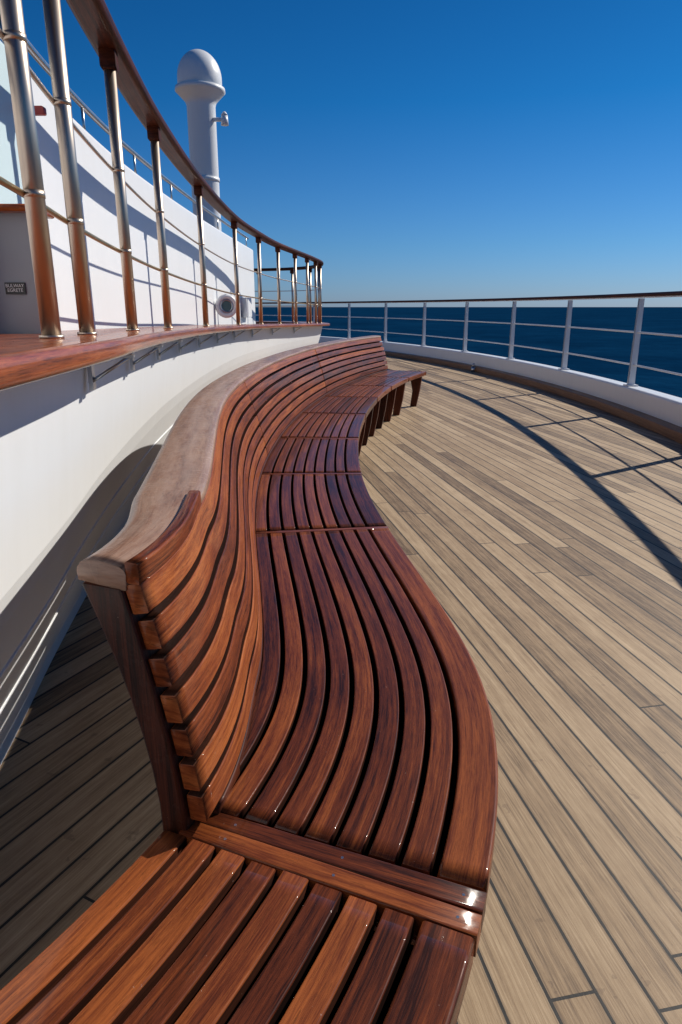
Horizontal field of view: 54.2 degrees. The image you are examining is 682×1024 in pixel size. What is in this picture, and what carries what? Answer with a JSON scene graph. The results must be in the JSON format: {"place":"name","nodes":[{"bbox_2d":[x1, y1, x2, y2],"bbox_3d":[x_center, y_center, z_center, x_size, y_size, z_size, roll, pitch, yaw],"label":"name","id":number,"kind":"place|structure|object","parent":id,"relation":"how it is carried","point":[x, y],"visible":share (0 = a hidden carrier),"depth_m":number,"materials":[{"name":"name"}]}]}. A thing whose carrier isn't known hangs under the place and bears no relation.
{"place":"outdoors","nodes":[
{"label":"outdoors","id":0,"kind":"place"},
{"bbox_2d":[22,0,681,306],"label":"sky","id":1,"kind":"structure","parent":0,"point":[412,149],"materials":[{"name":"blue"}]},
{"bbox_2d":[255,307,681,397],"bbox_3d":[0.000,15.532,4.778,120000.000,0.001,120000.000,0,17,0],"label":"ocean","id":2,"kind":"structure","parent":0,"point":[660,352],"depth_m":442.54,"materials":[{"name":"liquid"}]},
{"bbox_2d":[359,355,681,1023],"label":"ship deck","id":3,"kind":"structure","parent":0,"point":[536,533],"depth_m":2.51,"materials":[{"name":"beige wood"}]},
{"bbox_3d":[-23.600,6.491,10.367,55.000,15.996,55.000,0,17,0],"label":"ship","id":4,"kind":"object","parent":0,"visible":0},
{"bbox_2d":[31,78,255,330],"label":"superstructure wall","id":5,"kind":"structure","parent":4,"relation":"on","point":[97,190],"depth_m":4.79,"materials":[{"name":"white paint"}]},
{"bbox_2d":[0,15,24,203],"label":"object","id":6,"kind":"structure","parent":5,"relation":"attached to","point":[10,171],"depth_m":2.19,"materials":[{"name":"white"}]},
{"bbox_2d":[34,106,46,115],"bbox_3d":[-1.246,-1.648,2.739,0.060,0.030,0.030,0,17,0],"label":"red wall lamp","id":7,"kind":"object","parent":5,"relation":"attached to","point":[40,110],"visible":0.55,"depth_m":2.73,"materials":[{"name":"paint"}]},
{"bbox_2d":[27,39,248,245],"bbox_3d":[-1.470,-2.666,5.084,0.305,0.207,13.717,-1,17,-2],"label":"grab rail","id":8,"kind":"object","parent":5,"relation":"on","point":[45,66],"visible":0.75,"depth_m":4.33,"materials":[{"name":"silver metal"}]},
{"bbox_2d":[215,294,235,317],"bbox_3d":[-1.456,-2.602,8.423,0.297,0.290,0.127,-6,18,-18],"label":"porthole","id":9,"kind":"object","parent":5,"relation":"attached to","point":[225,305],"visible":0.96,"depth_m":8.39,"materials":[{"name":"white paint"}]},
{"bbox_2d":[241,298,251,317],"bbox_3d":[-1.518,-3.284,10.707,0.106,0.300,0.501,0,17,0],"label":"junction box","id":10,"kind":"object","parent":5,"relation":"attached to","point":[246,307],"visible":0.97,"depth_m":10.49,"materials":[{"name":"white paint"}]},
{"bbox_2d":[0,326,321,765],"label":"bulkhead wall","id":11,"kind":"structure","parent":4,"relation":"on","point":[77,457],"depth_m":1.98,"materials":[{"name":"white paint"}]},
{"bbox_2d":[0,321,329,391],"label":"wooden ledge","id":12,"kind":"object","parent":11,"relation":"on","point":[25,359],"visible":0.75,"depth_m":1.55,"materials":[{"name":"brown wood"}]},
{"bbox_2d":[0,204,60,333],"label":"deck cabinet","id":13,"kind":"object","parent":12,"relation":"on","point":[19,313],"visible":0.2,"depth_m":2.25,"materials":[{"name":"white metal"}]},
{"bbox_2d":[4,282,25,293],"bbox_3d":[-1.105,-0.759,2.262,0.068,0.038,0.005,0,17,0],"label":"label sign","id":14,"kind":"object","parent":13,"relation":"attached to","point":[15,287],"visible":1,"depth_m":2.26,"materials":[{"name":"black"}]},
{"bbox_2d":[0,0,323,338],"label":"balcony railing","id":15,"kind":"object","parent":12,"relation":"on","point":[102,34],"visible":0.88,"depth_m":2.37,"materials":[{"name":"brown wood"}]},
{"bbox_2d":[0,407,393,989],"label":"side deck","id":16,"kind":"structure","parent":4,"relation":"on","point":[81,828],"depth_m":1.77,"materials":[{"name":"brown wood"}]},
{"bbox_2d":[0,335,497,1023],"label":"wooden bench","id":17,"kind":"object","parent":16,"relation":"on","point":[302,681],"visible":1,"depth_m":1.12,"materials":[{"name":"brown wood"}]},
{"bbox_2d":[175,49,228,230],"bbox_3d":[-2.196,-4.752,11.093,0.831,5.060,0.784,0,17,0],"label":"ventilation mast","id":18,"kind":"object","parent":4,"relation":"on","point":[199,89],"visible":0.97,"depth_m":10.45,"materials":[{"name":"white metal"}]},
{"bbox_2d":[471,363,475,371],"bbox_3d":[2.666,-2.904,13.406,0.099,0.172,0.099,0,17,0],"label":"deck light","id":19,"kind":"object","parent":4,"relation":"on","point":[473,367],"visible":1,"depth_m":13.38,"materials":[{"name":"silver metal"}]},
{"bbox_2d":[318,336,681,426],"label":"deck curb","id":20,"kind":"structure","parent":4,"relation":"on","point":[663,406],"depth_m":9.76,"materials":[{"name":"white paint"}]},
{"bbox_2d":[255,291,681,386],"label":"deck railing","id":21,"kind":"object","parent":20,"relation":"on","point":[637,332],"visible":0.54,"depth_m":10.26,"materials":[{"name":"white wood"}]},
{"bbox_2d":[382,351,681,443],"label":"wooden waterway","id":22,"kind":"object","parent":4,"relation":"on","point":[662,427],"visible":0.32,"depth_m":9.10,"materials":[{"name":"brown wood"}]}
]}

